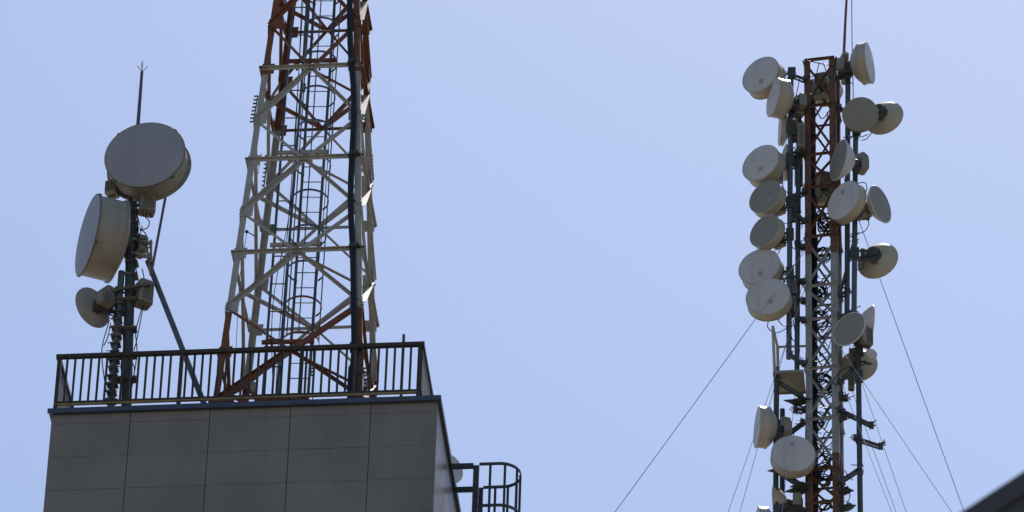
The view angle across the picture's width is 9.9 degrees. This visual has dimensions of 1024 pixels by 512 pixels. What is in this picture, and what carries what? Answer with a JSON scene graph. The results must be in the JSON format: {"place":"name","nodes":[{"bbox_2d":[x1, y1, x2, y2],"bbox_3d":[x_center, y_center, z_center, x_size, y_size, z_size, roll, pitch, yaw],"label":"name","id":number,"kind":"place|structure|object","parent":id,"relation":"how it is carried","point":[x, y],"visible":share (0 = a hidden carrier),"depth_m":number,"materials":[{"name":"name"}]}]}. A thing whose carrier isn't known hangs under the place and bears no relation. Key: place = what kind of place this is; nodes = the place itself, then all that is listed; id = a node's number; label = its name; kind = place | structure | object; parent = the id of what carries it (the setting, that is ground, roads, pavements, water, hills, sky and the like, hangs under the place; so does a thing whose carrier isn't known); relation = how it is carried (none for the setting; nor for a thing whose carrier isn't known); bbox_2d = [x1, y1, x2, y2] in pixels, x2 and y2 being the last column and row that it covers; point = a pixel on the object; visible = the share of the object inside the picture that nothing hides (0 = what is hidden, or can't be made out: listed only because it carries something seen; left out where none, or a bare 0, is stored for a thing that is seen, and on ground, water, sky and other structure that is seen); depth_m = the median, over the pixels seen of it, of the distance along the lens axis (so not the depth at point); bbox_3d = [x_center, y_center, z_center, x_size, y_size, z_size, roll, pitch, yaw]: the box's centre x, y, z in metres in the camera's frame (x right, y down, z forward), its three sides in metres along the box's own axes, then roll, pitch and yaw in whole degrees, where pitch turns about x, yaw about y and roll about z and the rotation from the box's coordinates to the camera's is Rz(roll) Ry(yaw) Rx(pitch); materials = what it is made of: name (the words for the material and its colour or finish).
{"place":"outdoors","nodes":[
{"label":"outdoors","id":0,"kind":"place"},
{"bbox_2d":[0,0,1023,511],"label":"sky","id":1,"kind":"structure","parent":0,"point":[561,193],"materials":[{"name":"blue"}]},
{"bbox_2d":[962,471,1023,511],"bbox_3d":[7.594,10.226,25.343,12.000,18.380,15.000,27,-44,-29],"label":"neighbour building","id":2,"kind":"structure","parent":0,"point":[1008,496],"depth_m":28.76,"materials":[{"name":"paint"}]},
{"label":"ground","id":3,"kind":"structure","parent":0,"visible":0},
{"bbox_2d":[43,395,460,511],"bbox_3d":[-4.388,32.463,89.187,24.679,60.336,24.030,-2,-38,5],"label":"tiled building","id":4,"kind":"structure","parent":3,"relation":"on","point":[379,454],"depth_m":99.09,"materials":[{"name":"grey tile"}]},
{"bbox_2d":[101,62,206,405],"bbox_3d":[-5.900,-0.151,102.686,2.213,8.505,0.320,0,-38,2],"label":"antenna pole","id":5,"kind":"object","parent":4,"relation":"on","point":[128,330],"visible":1,"depth_m":101.90,"materials":[{"name":"metal"}]},
{"bbox_2d":[75,287,124,327],"bbox_3d":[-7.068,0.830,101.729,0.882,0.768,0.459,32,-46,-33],"label":"microwave dish","id":6,"kind":"object","parent":5,"relation":"attached to","point":[95,308],"visible":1,"depth_m":101.64,"materials":[{"name":"metal"}]},
{"bbox_2d":[103,285,115,306],"bbox_3d":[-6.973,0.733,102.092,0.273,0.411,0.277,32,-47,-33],"label":"radio unit","id":7,"kind":"object","parent":5,"relation":"attached to","point":[110,288],"visible":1,"depth_m":102.11,"materials":[{"name":"metal"}]},
{"bbox_2d":[75,193,148,283],"bbox_3d":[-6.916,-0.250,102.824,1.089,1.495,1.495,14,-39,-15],"label":"microwave dish","id":8,"kind":"object","parent":5,"relation":"attached to","point":[105,240],"visible":1,"depth_m":102.25,"materials":[{"name":"metal"}]},
{"bbox_2d":[105,179,131,199],"bbox_3d":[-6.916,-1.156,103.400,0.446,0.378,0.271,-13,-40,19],"label":"radio unit","id":9,"kind":"object","parent":5,"relation":"attached to","point":[111,190],"visible":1,"depth_m":103.37,"materials":[{"name":"metal"}]},
{"bbox_2d":[134,278,153,310],"bbox_3d":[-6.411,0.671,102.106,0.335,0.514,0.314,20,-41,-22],"label":"radio unit","id":10,"kind":"object","parent":5,"relation":"attached to","point":[146,294],"visible":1,"depth_m":102.00,"materials":[{"name":"metal"}]},
{"bbox_2d":[134,194,156,217],"bbox_3d":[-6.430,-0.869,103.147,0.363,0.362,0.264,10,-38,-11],"label":"radio unit","id":11,"kind":"object","parent":5,"relation":"attached to","point":[146,205],"visible":1,"depth_m":103.09,"materials":[{"name":"metal"}]},
{"bbox_2d":[104,122,191,202],"bbox_3d":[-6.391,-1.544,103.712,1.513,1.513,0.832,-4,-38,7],"label":"microwave dish","id":12,"kind":"object","parent":5,"relation":"attached to","point":[152,158],"visible":1,"depth_m":103.33,"materials":[{"name":"metal"}]},
{"bbox_2d":[53,341,433,407],"bbox_3d":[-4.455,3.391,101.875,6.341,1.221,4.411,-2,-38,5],"label":"roof railing","id":13,"kind":"object","parent":4,"relation":"on","point":[63,396],"visible":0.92,"depth_m":100.23,"materials":[{"name":"black metal"}]},
{"bbox_2d":[208,0,379,402],"bbox_3d":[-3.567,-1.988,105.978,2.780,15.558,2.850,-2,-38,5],"label":"lattice tower","id":14,"kind":"structure","parent":4,"relation":"on","point":[358,63],"depth_m":104.97,"materials":[{"name":"metal"}]},
{"bbox_2d":[399,334,404,395],"bbox_3d":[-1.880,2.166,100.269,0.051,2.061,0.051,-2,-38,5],"label":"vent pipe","id":15,"kind":"object","parent":4,"relation":"on","point":[403,337],"visible":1,"depth_m":100.67,"materials":[{"name":"metal"}]},
{"bbox_2d":[452,455,462,482],"bbox_3d":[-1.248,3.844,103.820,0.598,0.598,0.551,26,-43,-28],"label":"microwave dish","id":16,"kind":"object","parent":4,"relation":"attached to","point":[458,474],"visible":0.08,"depth_m":103.73,"materials":[{"name":"beige paint"}]},
{"bbox_2d":[449,462,521,511],"bbox_3d":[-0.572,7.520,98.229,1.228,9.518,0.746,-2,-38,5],"label":"caged ladder","id":17,"kind":"object","parent":4,"relation":"attached to","point":[476,490],"visible":1,"depth_m":100.80,"materials":[{"name":"metal"}]},
{"bbox_3d":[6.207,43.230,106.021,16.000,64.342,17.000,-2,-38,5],"label":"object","id":18,"kind":"object","parent":3,"relation":"on","visible":0},
{"bbox_2d":[767,0,885,511],"bbox_3d":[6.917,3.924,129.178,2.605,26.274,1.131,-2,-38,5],"label":"guyed mast","id":19,"kind":"object","parent":18,"relation":"on","point":[787,382],"visible":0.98,"depth_m":130.99,"materials":[{"name":"metal"}]},
{"bbox_2d":[615,252,803,511],"bbox_3d":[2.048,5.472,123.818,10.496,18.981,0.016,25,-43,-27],"label":"guy wire","id":20,"kind":"object","parent":19,"relation":"attached to","point":[705,387],"visible":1,"depth_m":127.61,"materials":[{"name":"silver metal"}]},
{"bbox_2d":[756,506,770,511],"bbox_3d":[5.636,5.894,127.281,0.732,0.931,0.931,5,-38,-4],"label":"microwave dish","id":21,"kind":"object","parent":19,"relation":"attached to","point":[762,509],"visible":1,"depth_m":127.08,"materials":[{"name":"beige paint"}]},
{"bbox_2d":[738,249,793,289],"bbox_3d":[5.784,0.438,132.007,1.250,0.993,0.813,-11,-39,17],"label":"microwave dish","id":22,"kind":"object","parent":19,"relation":"attached to","point":[755,266],"visible":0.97,"depth_m":131.72,"materials":[{"name":"beige paint"}]},
{"bbox_2d":[728,289,804,511],"bbox_3d":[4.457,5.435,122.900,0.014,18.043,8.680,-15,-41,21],"label":"guy wire","id":23,"kind":"object","parent":19,"relation":"attached to","point":[765,403],"visible":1,"depth_m":127.01,"materials":[{"name":"silver metal"}]},
{"bbox_2d":[742,145,793,186],"bbox_3d":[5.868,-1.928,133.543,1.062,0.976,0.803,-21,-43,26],"label":"microwave dish","id":24,"kind":"object","parent":19,"relation":"attached to","point":[763,163],"visible":1,"depth_m":133.26,"materials":[{"name":"beige paint"}]},
{"bbox_2d":[742,57,795,99],"bbox_3d":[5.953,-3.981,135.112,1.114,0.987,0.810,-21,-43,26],"label":"microwave dish","id":25,"kind":"object","parent":19,"relation":"attached to","point":[760,75],"visible":0.96,"depth_m":134.85,"materials":[{"name":"beige paint"}]},
{"bbox_2d":[746,278,793,321],"bbox_3d":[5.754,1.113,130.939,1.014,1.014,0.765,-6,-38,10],"label":"microwave dish","id":26,"kind":"object","parent":19,"relation":"attached to","point":[778,306],"visible":1,"depth_m":130.61,"materials":[{"name":"beige paint"}]},
{"bbox_2d":[749,180,793,217],"bbox_3d":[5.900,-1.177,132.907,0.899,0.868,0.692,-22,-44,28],"label":"microwave dish","id":27,"kind":"object","parent":19,"relation":"attached to","point":[769,197],"visible":1,"depth_m":132.67,"materials":[{"name":"beige paint"}]},
{"bbox_2d":[750,214,793,249],"bbox_3d":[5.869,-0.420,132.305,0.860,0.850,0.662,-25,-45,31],"label":"microwave dish","id":28,"kind":"object","parent":19,"relation":"attached to","point":[768,232],"visible":1,"depth_m":132.08,"materials":[{"name":"beige paint"}]},
{"bbox_2d":[740,276,804,510],"bbox_3d":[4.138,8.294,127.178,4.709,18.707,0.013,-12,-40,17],"label":"guy wire","id":29,"kind":"object","parent":19,"relation":"attached to","point":[769,405],"visible":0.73,"depth_m":129.70,"materials":[{"name":"silver metal"}]},
{"bbox_2d":[753,406,791,448],"bbox_3d":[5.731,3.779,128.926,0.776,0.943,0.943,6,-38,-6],"label":"microwave dish","id":30,"kind":"object","parent":19,"relation":"attached to","point":[770,427],"visible":0.98,"depth_m":128.64,"materials":[{"name":"beige paint"}]},
{"bbox_2d":[780,416,790,424],"bbox_3d":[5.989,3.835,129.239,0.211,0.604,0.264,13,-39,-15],"label":"radio unit","id":31,"kind":"object","parent":19,"relation":"attached to","point":[782,418],"visible":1,"depth_m":129.30,"materials":[{"name":"metal"}]},
{"bbox_2d":[766,77,806,119],"bbox_3d":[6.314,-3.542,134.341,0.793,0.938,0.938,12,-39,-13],"label":"microwave dish","id":32,"kind":"object","parent":19,"relation":"attached to","point":[782,101],"visible":1,"depth_m":134.06,"materials":[{"name":"beige paint"}]},
{"bbox_2d":[772,485,802,511],"bbox_3d":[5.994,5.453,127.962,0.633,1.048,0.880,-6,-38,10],"label":"microwave dish","id":33,"kind":"object","parent":19,"relation":"attached to","point":[779,496],"visible":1,"depth_m":127.82,"materials":[{"name":"metal"}]},
{"bbox_2d":[782,388,795,511],"bbox_3d":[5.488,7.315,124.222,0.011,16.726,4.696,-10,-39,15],"label":"guy wire","id":34,"kind":"object","parent":19,"relation":"attached to","point":[786,471],"visible":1,"depth_m":127.42,"materials":[{"name":"silver metal"}]},
{"bbox_2d":[778,115,802,145],"bbox_3d":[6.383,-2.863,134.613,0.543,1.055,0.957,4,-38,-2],"label":"microwave dish","id":35,"kind":"object","parent":19,"relation":"attached to","point":[785,129],"visible":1,"depth_m":134.35,"materials":[{"name":"metal"}]},
{"bbox_2d":[782,143,801,180],"bbox_3d":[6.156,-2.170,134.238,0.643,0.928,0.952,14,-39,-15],"label":"microwave dish","id":36,"kind":"object","parent":19,"relation":"attached to","point":[797,160],"visible":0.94,"depth_m":133.90,"materials":[{"name":"beige paint"}]},
{"bbox_2d":[770,436,815,478],"bbox_3d":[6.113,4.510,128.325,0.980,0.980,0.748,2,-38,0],"label":"microwave dish","id":37,"kind":"object","parent":19,"relation":"attached to","point":[793,457],"visible":1,"depth_m":128.00,"materials":[{"name":"beige paint"}]},
{"bbox_2d":[792,280,796,294],"bbox_3d":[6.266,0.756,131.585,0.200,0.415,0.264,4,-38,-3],"label":"radio unit","id":38,"kind":"object","parent":19,"relation":"attached to","point":[794,286],"visible":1,"depth_m":131.49,"materials":[{"name":"metal"}]},
{"bbox_2d":[792,296,796,317],"bbox_3d":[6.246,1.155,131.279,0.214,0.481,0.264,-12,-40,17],"label":"radio unit","id":39,"kind":"object","parent":19,"relation":"attached to","point":[795,304],"visible":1,"depth_m":131.22,"materials":[{"name":"metal"}]},
{"bbox_2d":[793,194,795,222],"bbox_3d":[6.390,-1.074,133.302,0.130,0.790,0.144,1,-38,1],"label":"radio unit","id":40,"kind":"object","parent":19,"relation":"attached to","point":[794,217],"visible":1,"depth_m":133.16,"materials":[{"name":"metal"}]},
{"bbox_2d":[793,119,797,142],"bbox_3d":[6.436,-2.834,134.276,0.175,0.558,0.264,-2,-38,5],"label":"radio unit","id":41,"kind":"object","parent":19,"relation":"attached to","point":[795,121],"visible":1,"depth_m":134.19,"materials":[{"name":"metal"}]},
{"bbox_2d":[793,95,803,119],"bbox_3d":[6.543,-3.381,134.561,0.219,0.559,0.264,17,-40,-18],"label":"radio unit","id":42,"kind":"object","parent":19,"relation":"attached to","point":[798,114],"visible":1,"depth_m":134.40,"materials":[{"name":"metal"}]},
{"bbox_2d":[794,149,802,186],"bbox_3d":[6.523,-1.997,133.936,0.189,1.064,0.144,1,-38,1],"label":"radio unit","id":43,"kind":"object","parent":19,"relation":"attached to","point":[801,173],"visible":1,"depth_m":133.76,"materials":[{"name":"metal"}]},
{"bbox_2d":[797,123,804,151],"bbox_3d":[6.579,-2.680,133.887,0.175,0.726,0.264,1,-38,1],"label":"radio unit","id":44,"kind":"object","parent":19,"relation":"attached to","point":[800,137],"visible":1,"depth_m":133.78,"materials":[{"name":"metal"}]},
{"bbox_2d":[802,171,829,205],"bbox_3d":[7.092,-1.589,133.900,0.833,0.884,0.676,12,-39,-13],"label":"microwave dish","id":45,"kind":"object","parent":19,"relation":"attached to","point":[821,178],"visible":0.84,"depth_m":133.75,"materials":[{"name":"beige paint"}]},
{"bbox_2d":[810,72,842,106],"bbox_3d":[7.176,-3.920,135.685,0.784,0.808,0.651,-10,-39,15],"label":"microwave dish","id":46,"kind":"object","parent":19,"relation":"attached to","point":[823,94],"visible":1,"depth_m":135.57,"materials":[{"name":"beige paint"}]},
{"bbox_2d":[840,53,848,62],"bbox_3d":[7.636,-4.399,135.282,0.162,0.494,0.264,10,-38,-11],"label":"radio unit","id":47,"kind":"object","parent":19,"relation":"attached to","point":[845,56],"visible":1,"depth_m":135.26,"materials":[{"name":"metal"}]},
{"bbox_2d":[827,181,868,224],"bbox_3d":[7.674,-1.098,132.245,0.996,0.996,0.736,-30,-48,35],"label":"microwave dish","id":48,"kind":"object","parent":19,"relation":"attached to","point":[847,203],"visible":1,"depth_m":131.96,"materials":[{"name":"beige paint"}]},
{"bbox_2d":[830,139,868,180],"bbox_3d":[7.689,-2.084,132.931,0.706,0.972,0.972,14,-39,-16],"label":"microwave dish","id":49,"kind":"object","parent":19,"relation":"attached to","point":[844,162],"visible":1,"depth_m":132.79,"materials":[{"name":"metal"}]},
{"bbox_2d":[833,312,866,356],"bbox_3d":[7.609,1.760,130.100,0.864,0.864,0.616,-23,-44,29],"label":"microwave dish","id":50,"kind":"object","parent":19,"relation":"attached to","point":[849,328],"visible":1,"depth_m":129.95,"materials":[{"name":"metal"}]},
{"bbox_2d":[836,42,874,84],"bbox_3d":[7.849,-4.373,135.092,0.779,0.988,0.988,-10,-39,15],"label":"microwave dish","id":51,"kind":"object","parent":19,"relation":"attached to","point":[859,66],"visible":1,"depth_m":134.79,"materials":[{"name":"beige paint"}]},
{"bbox_2d":[839,348,877,384],"bbox_3d":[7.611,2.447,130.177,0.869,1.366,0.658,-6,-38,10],"label":"microwave dish","id":52,"kind":"object","parent":19,"relation":"attached to","point":[865,372],"visible":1,"depth_m":130.33,"materials":[{"name":"metal"}]},
{"bbox_2d":[848,372,854,391],"bbox_3d":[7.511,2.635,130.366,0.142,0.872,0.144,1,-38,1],"label":"radio unit","id":53,"kind":"object","parent":52,"relation":"attached to","point":[851,382],"visible":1,"depth_m":130.17,"materials":[{"name":"metal"}]},
{"bbox_2d":[842,97,878,132],"bbox_3d":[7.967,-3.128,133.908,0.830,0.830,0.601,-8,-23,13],"label":"microwave dish","id":54,"kind":"object","parent":19,"relation":"attached to","point":[860,114],"visible":1,"depth_m":133.63,"materials":[{"name":"metal"}]},
{"bbox_2d":[855,152,868,160],"bbox_3d":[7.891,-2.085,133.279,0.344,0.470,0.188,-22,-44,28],"label":"radio unit","id":55,"kind":"object","parent":19,"relation":"attached to","point":[858,156],"visible":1,"depth_m":133.30,"materials":[{"name":"metal"}]},
{"bbox_2d":[852,305,874,346],"bbox_3d":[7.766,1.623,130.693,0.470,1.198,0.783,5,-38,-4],"label":"microwave dish","id":56,"kind":"object","parent":19,"relation":"attached to","point":[868,314],"visible":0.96,"depth_m":130.54,"materials":[{"name":"metal"}]},
{"bbox_2d":[863,326,872,348],"bbox_3d":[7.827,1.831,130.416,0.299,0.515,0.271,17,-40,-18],"label":"radio unit","id":57,"kind":"object","parent":56,"relation":"attached to","point":[869,343],"visible":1,"depth_m":130.34,"materials":[{"name":"metal"}]},
{"bbox_2d":[854,349,876,365],"bbox_3d":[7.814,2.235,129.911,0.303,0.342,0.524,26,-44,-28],"label":"microwave dish","id":58,"kind":"object","parent":19,"relation":"attached to","point":[869,355],"visible":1,"depth_m":129.76,"materials":[{"name":"beige paint"}]},
{"bbox_2d":[839,377,891,511],"bbox_3d":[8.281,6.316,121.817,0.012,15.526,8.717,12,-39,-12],"label":"guy wire","id":59,"kind":"object","parent":19,"relation":"attached to","point":[866,447],"visible":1,"depth_m":126.63,"materials":[{"name":"silver metal"}]},
{"bbox_2d":[849,243,897,278],"bbox_3d":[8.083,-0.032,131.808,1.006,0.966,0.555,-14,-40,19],"label":"microwave dish","id":60,"kind":"object","parent":19,"relation":"attached to","point":[881,259],"visible":1,"depth_m":131.73,"materials":[{"name":"metal"}]},
{"bbox_2d":[852,392,895,510],"bbox_3d":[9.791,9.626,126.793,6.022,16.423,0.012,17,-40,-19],"label":"guy wire","id":61,"kind":"object","parent":19,"relation":"attached to","point":[878,464],"visible":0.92,"depth_m":129.48,"materials":[{"name":"silver metal"}]},
{"bbox_2d":[850,102,902,138],"bbox_3d":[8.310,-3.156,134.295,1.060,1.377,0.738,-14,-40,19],"label":"microwave dish","id":62,"kind":"object","parent":19,"relation":"attached to","point":[890,117],"visible":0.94,"depth_m":134.40,"materials":[{"name":"metal"}]},
{"bbox_2d":[849,346,905,510],"bbox_3d":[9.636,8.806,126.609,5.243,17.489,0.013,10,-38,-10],"label":"guy wire","id":63,"kind":"object","parent":19,"relation":"attached to","point":[883,446],"visible":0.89,"depth_m":129.60,"materials":[{"name":"silver metal"}]},
{"bbox_2d":[867,185,890,222],"bbox_3d":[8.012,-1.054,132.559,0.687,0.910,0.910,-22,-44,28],"label":"microwave dish","id":64,"kind":"object","parent":19,"relation":"attached to","point":[878,206],"visible":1,"depth_m":132.32,"materials":[{"name":"metal"}]},
{"bbox_2d":[841,349,951,511],"bbox_3d":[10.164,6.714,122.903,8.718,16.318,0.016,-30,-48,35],"label":"guy wire","id":65,"kind":"object","parent":19,"relation":"attached to","point":[896,430],"visible":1,"depth_m":127.62,"materials":[{"name":"silver metal"}]},
{"bbox_2d":[843,177,963,509],"bbox_3d":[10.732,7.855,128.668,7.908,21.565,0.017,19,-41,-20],"label":"guy wire","id":66,"kind":"object","parent":19,"relation":"attached to","point":[914,373],"visible":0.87,"depth_m":131.40,"materials":[{"name":"silver metal"}]}
]}

